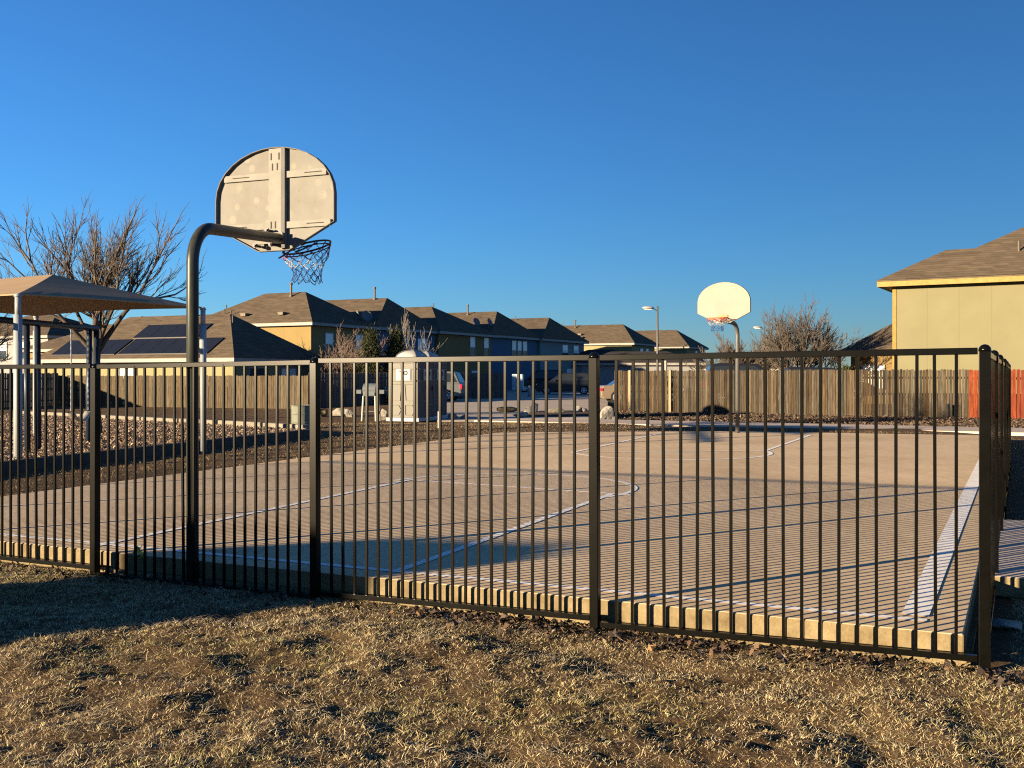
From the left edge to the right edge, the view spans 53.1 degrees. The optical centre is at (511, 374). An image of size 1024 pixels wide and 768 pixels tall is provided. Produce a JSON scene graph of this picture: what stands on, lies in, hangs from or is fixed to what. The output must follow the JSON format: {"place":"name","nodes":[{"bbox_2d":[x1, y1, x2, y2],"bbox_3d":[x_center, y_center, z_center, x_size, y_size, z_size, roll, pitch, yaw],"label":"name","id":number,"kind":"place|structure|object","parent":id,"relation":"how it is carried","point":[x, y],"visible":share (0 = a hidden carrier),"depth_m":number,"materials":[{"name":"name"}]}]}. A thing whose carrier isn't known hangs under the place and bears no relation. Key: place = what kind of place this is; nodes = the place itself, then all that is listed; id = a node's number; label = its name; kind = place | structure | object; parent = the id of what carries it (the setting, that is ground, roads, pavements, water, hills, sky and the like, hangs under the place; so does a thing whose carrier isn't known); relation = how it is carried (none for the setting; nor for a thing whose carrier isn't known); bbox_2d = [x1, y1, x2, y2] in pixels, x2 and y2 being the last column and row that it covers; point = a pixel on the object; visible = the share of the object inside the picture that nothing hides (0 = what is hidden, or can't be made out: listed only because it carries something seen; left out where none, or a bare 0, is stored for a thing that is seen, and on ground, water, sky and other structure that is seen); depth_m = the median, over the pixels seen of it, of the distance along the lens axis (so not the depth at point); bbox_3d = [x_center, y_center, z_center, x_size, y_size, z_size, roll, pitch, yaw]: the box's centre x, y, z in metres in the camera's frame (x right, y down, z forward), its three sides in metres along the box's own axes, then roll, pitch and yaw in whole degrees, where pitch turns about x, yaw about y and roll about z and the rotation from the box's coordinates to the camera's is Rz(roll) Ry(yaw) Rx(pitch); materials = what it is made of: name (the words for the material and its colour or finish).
{"place":"outdoors","nodes":[
{"label":"outdoors","id":0,"kind":"place"},
{"bbox_2d":[0,431,978,666],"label":"court slab","id":1,"kind":"structure","parent":0,"point":[968,532],"depth_m":9.35,"materials":[{"name":"concrete"}]},
{"bbox_2d":[132,544,147,557],"bbox_3d":[-2.914,1.377,8.022,0.121,0.126,0.057,0,0,0],"label":"weed","id":2,"kind":"object","parent":1,"relation":"on","point":[139,551],"visible":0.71,"depth_m":8.02,"materials":[{"name":"green plant"}]},
{"bbox_2d":[697,282,750,432],"bbox_3d":[4.947,-0.214,24.094,1.161,3.888,1.711,0,0,0],"label":"basketball hoop","id":3,"kind":"object","parent":1,"relation":"on","point":[725,302],"visible":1,"depth_m":23.85,"materials":[{"name":"metal"}]},
{"bbox_2d":[0,393,1023,767],"bbox_3d":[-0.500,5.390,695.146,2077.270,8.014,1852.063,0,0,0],"label":"ground","id":4,"kind":"structure","parent":0,"point":[1002,641],"depth_m":5.18,"materials":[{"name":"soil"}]},
{"bbox_2d":[0,373,57,407],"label":"wooden fence","id":5,"kind":"object","parent":4,"relation":"on","point":[50,390],"visible":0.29,"depth_m":57.52,"materials":[{"name":"brown wood"}]},
{"bbox_2d":[0,315,89,372],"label":"town house","id":6,"kind":"structure","parent":4,"relation":"on","point":[48,333],"depth_m":94.27,"materials":[{"name":"grey"}]},
{"bbox_2d":[0,342,6,359],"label":"window","id":7,"kind":"structure","parent":6,"relation":"in","point":[4,351],"depth_m":94.49,"materials":[{"name":"glass"}]},
{"bbox_2d":[23,316,142,372],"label":"town house","id":8,"kind":"structure","parent":4,"relation":"on","point":[46,346],"depth_m":86.63,"materials":[{"name":"beige"}]},
{"bbox_2d":[0,413,305,460],"bbox_3d":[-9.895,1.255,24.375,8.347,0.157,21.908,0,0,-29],"label":"wood chips","id":9,"kind":"object","parent":4,"relation":"on","point":[121,424],"visible":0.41,"depth_m":22.11,"materials":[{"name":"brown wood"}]},
{"bbox_2d":[0,314,12,362],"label":"bare tree","id":10,"kind":"object","parent":9,"relation":"on","point":[6,335],"visible":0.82,"depth_m":32.02,"materials":[{"name":"brown plant"}]},
{"bbox_2d":[0,317,99,451],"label":"swing set","id":11,"kind":"object","parent":9,"relation":"on","point":[39,324],"visible":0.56,"depth_m":17.39,"materials":[{"name":"metal"}]},
{"bbox_2d":[67,329,89,420],"bbox_3d":[-7.920,0.007,18.783,0.140,1.685,0.626,0,0,6],"label":"swing","id":12,"kind":"object","parent":11,"relation":"hanging from","point":[86,414],"visible":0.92,"depth_m":18.50,"materials":[{"name":"metal"}]},
{"bbox_2d":[0,190,205,434],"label":"bare tree","id":13,"kind":"object","parent":9,"relation":"on","point":[98,270],"visible":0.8,"depth_m":21.77,"materials":[{"name":"brown plant"}]},
{"bbox_2d":[0,275,206,459],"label":"shade canopy","id":14,"kind":"object","parent":9,"relation":"on","point":[35,297],"visible":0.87,"depth_m":17.99,"materials":[{"name":"beige fabric"}]},
{"bbox_2d":[0,429,309,473],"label":"playground border","id":15,"kind":"object","parent":4,"relation":"on","point":[228,442],"visible":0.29,"depth_m":17.70,"materials":[{"name":"beige concrete"}]},
{"bbox_2d":[23,411,308,429],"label":"concrete kerb","id":16,"kind":"structure","parent":4,"relation":"on","point":[248,423],"depth_m":26.06,"materials":[{"name":"beige concrete"}]},
{"bbox_2d":[30,314,317,405],"bbox_3d":[-21.056,-1.240,64.723,16.360,6.500,8.660,0,0,25],"label":"bungalow","id":17,"kind":"object","parent":4,"relation":"on","point":[159,339],"visible":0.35,"depth_m":61.81,"materials":[{"name":"beige"}]},
{"bbox_2d":[119,368,136,375],"bbox_3d":[-23.021,0.210,61.417,1.440,1.340,0.090,0,0,26],"label":"window","id":18,"kind":"structure","parent":17,"relation":"in","point":[121,371],"depth_m":61.38,"materials":[{"name":"glass"}]},
{"bbox_2d":[248,367,264,385],"bbox_3d":[-14.901,0.210,59.795,0.090,1.340,1.440,0,0,26],"label":"window","id":19,"kind":"structure","parent":17,"relation":"in","point":[260,370],"depth_m":59.86,"materials":[{"name":"glass"}]},
{"bbox_2d":[280,367,296,375],"bbox_3d":[-13.606,0.210,62.498,0.090,1.340,1.540,0,0,25],"label":"window","id":20,"kind":"structure","parent":17,"relation":"in","point":[283,370],"depth_m":62.29,"materials":[{"name":"glass"}]},
{"bbox_2d":[58,375,308,408],"bbox_3d":[-18.231,0.900,55.551,17.310,1.780,0.089,0,0,24],"label":"wooden fence","id":21,"kind":"object","parent":4,"relation":"on","point":[249,392],"visible":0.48,"depth_m":55.23,"materials":[{"name":"brown wood"}]},
{"bbox_2d":[186,147,336,581],"bbox_3d":[-2.082,-0.102,8.855,1.123,3.963,2.154,0,0,-10],"label":"basketball hoop","id":22,"kind":"object","parent":4,"relation":"on","point":[277,199],"visible":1,"depth_m":9.30,"materials":[{"name":"metal"}]},
{"bbox_2d":[214,283,381,399],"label":"town house","id":23,"kind":"structure","parent":4,"relation":"on","point":[313,322],"depth_m":75.72,"materials":[{"name":"beige"}]},
{"bbox_2d":[324,332,333,355],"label":"window","id":24,"kind":"structure","parent":23,"relation":"in","point":[328,336],"depth_m":74.79,"materials":[{"name":"glass"}]},
{"bbox_2d":[355,334,363,350],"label":"window","id":25,"kind":"structure","parent":23,"relation":"in","point":[356,337],"depth_m":78.19,"materials":[{"name":"glass"}]},
{"bbox_2d":[291,405,309,428],"bbox_3d":[-5.573,1.134,27.200,0.578,0.672,0.578,0,0,0],"label":"trash barrel","id":26,"kind":"object","parent":4,"relation":"on","point":[305,417],"visible":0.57,"depth_m":26.96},
{"bbox_2d":[321,408,327,416],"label":"boulder","id":27,"kind":"object","parent":4,"relation":"on","point":[324,412],"visible":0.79,"depth_m":37.35,"materials":[{"name":"stone"}]},
{"bbox_2d":[332,408,344,415],"bbox_3d":[-6.479,1.394,38.481,0.704,0.307,0.308,0,0,-9],"label":"boulder","id":28,"kind":"object","parent":4,"relation":"on","point":[336,412],"visible":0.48,"depth_m":38.42,"materials":[{"name":"stone"}]},
{"bbox_2d":[294,320,387,380],"bbox_3d":[-10.656,-0.798,62.713,6.402,5.160,6.893,0,0,21],"label":"bare shrub","id":29,"kind":"object","parent":4,"relation":"on","point":[348,367],"visible":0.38,"depth_m":62.29,"materials":[{"name":"brown plant"}]},
{"bbox_2d":[308,372,388,407],"bbox_3d":[-8.148,0.810,58.183,0.089,1.920,13.013,0,0,20],"label":"wooden fence","id":30,"kind":"object","parent":4,"relation":"on","point":[348,387],"visible":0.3,"depth_m":55.93,"materials":[{"name":"brown wood"}]},
{"bbox_2d":[345,409,352,416],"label":"boulder","id":31,"kind":"object","parent":4,"relation":"on","point":[348,413],"visible":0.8,"depth_m":36.73,"materials":[{"name":"stone"}]},
{"bbox_2d":[356,383,387,420],"bbox_3d":[-4.595,0.901,33.400,1.040,1.262,0.470,0,0,12],"label":"barbecue grill","id":32,"kind":"object","parent":4,"relation":"on","point":[372,389],"visible":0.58,"depth_m":33.23,"materials":[{"name":"grey metal"}]},
{"bbox_2d":[356,323,388,372],"bbox_3d":[-8.455,-0.540,60.941,2.171,5.837,2.548,0,0,-41],"label":"evergreen shrub","id":33,"kind":"object","parent":4,"relation":"on","point":[370,344],"visible":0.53,"depth_m":60.75,"materials":[{"name":"green plant"}]},
{"bbox_2d":[325,287,437,371],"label":"town house","id":34,"kind":"structure","parent":4,"relation":"on","point":[386,313],"depth_m":84.86,"materials":[{"name":"tan siding"},{"name":"brown shingle"},{"name":"pale paint"}]},
{"bbox_2d":[417,338,427,350],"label":"window","id":35,"kind":"structure","parent":34,"relation":"in","point":[419,340],"depth_m":86.50,"materials":[{"name":"glass"}]},
{"bbox_2d":[381,409,387,419],"bbox_3d":[-4.295,1.323,34.206,0.343,0.402,0.316,0,0,0],"label":"boulder","id":36,"kind":"object","parent":4,"relation":"on","point":[384,414],"visible":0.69,"depth_m":34.09,"materials":[{"name":"stone"}]},
{"bbox_2d":[381,325,409,372],"bbox_3d":[-7.026,-0.545,61.979,2.445,5.256,2.614,0,0,0],"label":"evergreen shrub","id":37,"kind":"object","parent":4,"relation":"on","point":[396,345],"visible":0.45,"depth_m":61.71,"materials":[{"name":"green plant"}]},
{"bbox_2d":[386,349,436,421],"bbox_3d":[-3.223,0.324,32.922,1.200,2.292,1.220,0,0,24],"label":"portable toilet","id":38,"kind":"object","parent":4,"relation":"on","point":[408,391],"visible":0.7,"depth_m":32.46,"materials":[{"name":"beige plastic"}]},
{"bbox_2d":[420,364,432,416],"bbox_3d":[-2.729,0.490,32.702,0.016,1.680,0.900,0,0,24],"label":"door","id":39,"kind":"structure","parent":38,"relation":"in","point":[422,403],"depth_m":32.57,"materials":[{"name":"plastic"}]},
{"bbox_2d":[388,307,446,350],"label":"bare tree","id":40,"kind":"object","parent":4,"relation":"on","point":[406,322],"visible":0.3,"depth_m":70.34,"materials":[{"name":"brown plant"}]},
{"bbox_2d":[403,303,497,391],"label":"town house","id":41,"kind":"structure","parent":4,"relation":"on","point":[463,337],"depth_m":92.90,"materials":[{"name":"beige"}]},
{"bbox_2d":[469,336,475,355],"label":"window","id":42,"kind":"structure","parent":41,"relation":"in","point":[472,339],"depth_m":93.92,"materials":[{"name":"glass"}]},
{"bbox_2d":[483,337,488,355],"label":"window","id":43,"kind":"structure","parent":41,"relation":"in","point":[485,339],"depth_m":96.24,"materials":[{"name":"glass"}]},
{"bbox_2d":[448,413,458,418],"bbox_3d":[-1.927,1.393,33.579,0.358,0.266,0.338,0,0,0],"label":"boulder","id":44,"kind":"object","parent":4,"relation":"on","point":[455,416],"visible":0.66,"depth_m":33.51,"materials":[{"name":"stone"}]},
{"bbox_2d":[448,305,539,389],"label":"town house","id":45,"kind":"structure","parent":4,"relation":"on","point":[514,338],"depth_m":102.14,"materials":[{"name":"blue"}]},
{"bbox_2d":[511,340,516,355],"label":"window","id":46,"kind":"structure","parent":45,"relation":"in","point":[513,342],"depth_m":102.12,"materials":[{"name":"glass"}]},
{"bbox_2d":[517,341,521,355],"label":"window","id":47,"kind":"structure","parent":45,"relation":"in","point":[519,343],"depth_m":103.28,"materials":[{"name":"glass"}]},
{"bbox_2d":[522,341,527,354],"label":"window","id":48,"kind":"structure","parent":45,"relation":"in","point":[524,343],"depth_m":104.38,"materials":[{"name":"glass"}]},
{"bbox_2d":[0,344,1010,673],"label":"metal fence","id":49,"kind":"object","parent":4,"relation":"on","point":[994,424],"visible":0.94,"depth_m":6.69,"materials":[{"name":"black metal"}]},
{"bbox_2d":[497,407,516,411],"bbox_3d":[-0.165,1.400,41.497,0.914,0.244,0.375,0,0,-10],"label":"boulder","id":50,"kind":"object","parent":4,"relation":"on","point":[509,409],"visible":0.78,"depth_m":41.37,"materials":[{"name":"stone"}]},
{"bbox_2d":[0,560,1023,688],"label":"fallen leaves","id":51,"kind":"object","parent":4,"relation":"on","point":[612,633],"visible":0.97,"depth_m":6.10,"materials":[{"name":"plant"}]},
{"bbox_2d":[0,422,1023,519],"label":"verge grass","id":52,"kind":"structure","parent":4,"relation":"on","point":[495,424],"depth_m":22.22,"materials":[{"name":"brown plant"}]},
{"bbox_2d":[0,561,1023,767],"bbox_3d":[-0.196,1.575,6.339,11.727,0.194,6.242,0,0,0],"label":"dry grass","id":53,"kind":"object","parent":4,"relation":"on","point":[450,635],"visible":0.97,"depth_m":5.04,"materials":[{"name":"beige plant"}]},
{"bbox_2d":[513,412,527,417],"bbox_3d":[0.265,1.357,34.819,0.560,0.190,0.290,0,0,-11],"label":"boulder","id":54,"kind":"object","parent":4,"relation":"on","point":[523,414],"visible":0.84,"depth_m":34.73,"materials":[{"name":"stone"}]},
{"bbox_2d":[437,416,614,421],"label":"kerb walk","id":55,"kind":"structure","parent":4,"relation":"on","point":[460,420],"depth_m":33.93,"materials":[{"name":"concrete"}]},
{"bbox_2d":[524,403,538,412],"bbox_3d":[0.775,1.402,40.965,0.674,0.493,0.318,-32,15,-25],"label":"boulder","id":56,"kind":"object","parent":4,"relation":"on","point":[528,409],"visible":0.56,"depth_m":40.83,"materials":[{"name":"stone"}]},
{"bbox_2d":[511,316,588,372],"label":"town house","id":57,"kind":"structure","parent":4,"relation":"on","point":[556,338],"depth_m":111.83,"materials":[{"name":"blue"}]},
{"bbox_2d":[562,344,567,354],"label":"window","id":58,"kind":"structure","parent":57,"relation":"in","point":[564,347],"depth_m":112.71,"materials":[{"name":"glass"}]},
{"bbox_2d":[566,368,572,372],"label":"window","id":59,"kind":"structure","parent":57,"relation":"in","point":[568,370],"depth_m":113.95,"materials":[{"name":"glass"}]},
{"bbox_2d":[573,345,578,354],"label":"window","id":60,"kind":"structure","parent":57,"relation":"in","point":[575,347],"depth_m":115.58,"materials":[{"name":"glass"}]},
{"bbox_2d":[527,410,600,416],"bbox_3d":[2.253,1.530,39.700,3.225,0.140,5.941,0,0,6],"label":"planting bed","id":61,"kind":"object","parent":4,"relation":"on","point":[564,413],"visible":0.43,"depth_m":37.89,"materials":[{"name":"brown soil"}]},
{"bbox_2d":[548,408,563,412],"bbox_3d":[1.685,1.388,40.018,0.699,0.212,0.318,0,0,0],"label":"boulder","id":62,"kind":"object","parent":61,"relation":"on","point":[553,410],"visible":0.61,"depth_m":39.89,"materials":[{"name":"stone"}]},
{"bbox_2d":[571,349,615,372],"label":"garage","id":63,"kind":"structure","parent":4,"relation":"on","point":[586,352],"depth_m":115.88,"materials":[{"name":"brown"}]},
{"bbox_2d":[600,406,613,418],"bbox_3d":[3.175,1.300,34.221,0.494,0.531,0.247,30,-8,-15],"label":"boulder","id":64,"kind":"object","parent":4,"relation":"on","point":[606,412],"visible":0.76,"depth_m":34.13,"materials":[{"name":"stone"}]},
{"bbox_2d":[564,320,655,350],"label":"town house","id":65,"kind":"structure","parent":4,"relation":"on","point":[619,337],"depth_m":128.03,"materials":[{"name":"beige"}]},
{"bbox_2d":[600,380,674,402],"bbox_3d":[6.878,0.770,54.997,4.672,1.480,2.200,0,0,-4],"label":"parked car","id":66,"kind":"object","parent":4,"relation":"on","point":[607,392],"visible":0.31,"depth_m":53.99,"materials":[{"name":"beige paint"}]},
{"bbox_2d":[576,351,705,387],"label":"carport","id":67,"kind":"object","parent":4,"relation":"on","point":[607,368],"visible":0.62,"depth_m":92.39,"materials":[{"name":"grey"}]},
{"bbox_2d":[642,306,658,370],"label":"street lamp","id":68,"kind":"object","parent":4,"relation":"on","point":[657,333],"visible":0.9,"depth_m":67.94,"materials":[{"name":"metal"}]},
{"bbox_2d":[636,330,708,366],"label":"town house","id":69,"kind":"structure","parent":4,"relation":"on","point":[673,341],"depth_m":145.09,"materials":[{"name":"beige"}]},
{"bbox_2d":[706,363,763,403],"bbox_3d":[11.518,0.430,50.002,4.674,2.000,2.350,0,0,3],"label":"parked car","id":70,"kind":"object","parent":4,"relation":"on","point":[723,366],"visible":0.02,"depth_m":49.23,"materials":[{"name":"blue paint"}]},
{"bbox_2d":[683,331,810,370],"bbox_3d":[14.478,-0.628,64.214,6.110,4.675,6.366,0,0,-31],"label":"bare shrub","id":71,"kind":"object","parent":4,"relation":"on","point":[729,348],"visible":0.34,"depth_m":63.59,"materials":[{"name":"brown plant"}]},
{"bbox_2d":[704,358,792,370],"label":"bungalow","id":72,"kind":"object","parent":4,"relation":"on","point":[767,363],"depth_m":106.46,"materials":[{"name":"beige"}]},
{"bbox_2d":[614,369,968,417],"bbox_3d":[10.362,0.740,40.113,13.920,1.921,0.183,0,0,30],"label":"wooden fence","id":73,"kind":"object","parent":4,"relation":"on","point":[811,389],"visible":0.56,"depth_m":39.70,"materials":[{"name":"brown wood"}]},
{"bbox_2d":[749,291,848,370],"bbox_3d":[16.124,-1.504,58.018,5.546,6.428,5.480,0,0,33],"label":"bare tree","id":74,"kind":"object","parent":4,"relation":"on","point":[805,341],"visible":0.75,"depth_m":57.43,"materials":[{"name":"brown plant"}]},
{"bbox_2d":[784,367,868,395],"bbox_3d":[15.786,0.450,52.005,4.674,1.720,2.260,0,0,6],"label":"parked car","id":75,"kind":"object","parent":4,"relation":"on","point":[805,368],"visible":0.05,"depth_m":51.32,"materials":[{"name":"blue paint"}]},
{"bbox_2d":[790,321,863,369],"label":"bare tree","id":76,"kind":"object","parent":4,"relation":"on","point":[842,358],"visible":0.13,"depth_m":65.33,"materials":[{"name":"brown plant"}]},
{"bbox_2d":[835,363,854,407],"bbox_3d":[17.011,0.522,52.039,1.786,2.376,1.756,0,0,0],"label":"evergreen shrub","id":77,"kind":"object","parent":4,"relation":"on","point":[846,368],"visible":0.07,"depth_m":51.85,"materials":[{"name":"green plant"}]},
{"bbox_2d":[841,324,891,403],"bbox_3d":[28.117,-1.415,60.660,15.060,6.450,10.060,0,0,28],"label":"bungalow","id":78,"kind":"object","parent":4,"relation":"on","point":[881,338],"visible":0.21,"depth_m":59.53,"materials":[{"name":"beige"}]},
{"bbox_2d":[861,364,884,388],"bbox_3d":[20.911,0.110,59.361,1.290,1.440,0.090,0,0,28],"label":"window","id":79,"kind":"structure","parent":78,"relation":"in","point":[867,366],"depth_m":59.38,"materials":[{"name":"glass"}]},
{"bbox_2d":[876,227,1023,418],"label":"yellow house","id":80,"kind":"structure","parent":4,"relation":"on","point":[965,298],"depth_m":42.24,"materials":[{"name":"beige paint"}]},
{"bbox_2d":[969,369,1023,418],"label":"wooden fence","id":81,"kind":"object","parent":4,"relation":"on","point":[974,383],"visible":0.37,"depth_m":35.96,"materials":[{"name":"brown wood"}]},
{"bbox_2d":[992,619,1021,629],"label":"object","id":82,"kind":"object","parent":4,"relation":"on","point":[1007,624],"visible":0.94,"depth_m":6.32,"materials":[{"name":"stone"}]},
{"bbox_2d":[0,0,1023,368],"label":"sky","id":83,"kind":"structure","parent":0,"point":[587,162],"materials":[{"name":"blue"}]},
{"bbox_2d":[447,389,607,417],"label":"street","id":84,"kind":"structure","parent":0,"point":[526,402],"depth_m":54.31,"materials":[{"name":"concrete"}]},
{"bbox_2d":[384,371,464,400],"bbox_3d":[-4.992,0.650,59.994,4.674,1.720,2.260,0,0,8],"label":"parked car","id":85,"kind":"object","parent":84,"relation":"on","point":[459,386],"visible":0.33,"depth_m":58.91,"materials":[{"name":"silver metal"}]},
{"bbox_2d":[458,373,503,398],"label":"garage door","id":86,"kind":"structure","parent":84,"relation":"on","point":[497,385],"depth_m":65.76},
{"bbox_2d":[512,374,523,396],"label":"cluster mailbox","id":87,"kind":"object","parent":84,"relation":"on","point":[514,381],"visible":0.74,"depth_m":71.78,"materials":[{"name":"grey metal"}]},
{"bbox_2d":[528,386,530,396],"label":"bollard","id":88,"kind":"object","parent":84,"relation":"on","point":[529,391],"visible":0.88,"depth_m":70.90,"materials":[{"name":"white paint"}]},
{"bbox_2d":[521,370,562,391],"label":"parked car","id":89,"kind":"object","parent":84,"relation":"on","point":[540,376],"visible":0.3,"depth_m":90.11,"materials":[{"name":"blue paint"}]},
{"bbox_2d":[535,373,587,394],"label":"parked car","id":90,"kind":"object","parent":84,"relation":"on","point":[581,383],"visible":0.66,"depth_m":79.12,"materials":[{"name":"blue paint"}]},
{"bbox_2d":[435,416,1023,435],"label":"sidewalk","id":91,"kind":"structure","parent":0,"point":[1014,431],"depth_m":29.76,"materials":[{"name":"concrete"}]},
{"bbox_2d":[422,351,447,418],"bbox_3d":[-2.921,0.324,34.499,1.200,2.292,1.220,0,0,24],"label":"portable toilet","id":92,"kind":"object","parent":91,"relation":"on","point":[444,382],"visible":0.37,"depth_m":34.40,"materials":[{"name":"beige plastic"}]},
{"bbox_2d":[434,364,445,414],"bbox_3d":[-2.427,0.490,34.280,0.016,1.680,0.900,0,0,24],"label":"door","id":93,"kind":"structure","parent":92,"relation":"in","point":[436,366],"depth_m":34.14,"materials":[{"name":"plastic"}]},
{"bbox_2d":[995,519,1023,597],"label":"path","id":94,"kind":"structure","parent":0,"point":[1009,579],"depth_m":7.79,"materials":[{"name":"concrete"}]},
{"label":"mulch strip","id":95,"kind":"structure","parent":0,"visible":0},
{"bbox_2d":[614,410,1023,427],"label":"mulch chips","id":96,"kind":"object","parent":95,"relation":"on","point":[833,419],"visible":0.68,"depth_m":35.42,"materials":[{"name":"brown wood"}]},
{"bbox_2d":[945,404,949,417],"bbox_3d":[15.595,1.355,36.697,0.138,0.650,0.138,0,0,0],"label":"short post","id":97,"kind":"object","parent":95,"relation":"on","point":[947,410],"visible":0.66,"depth_m":36.65,"materials":[{"name":"grey metal"}]}
]}

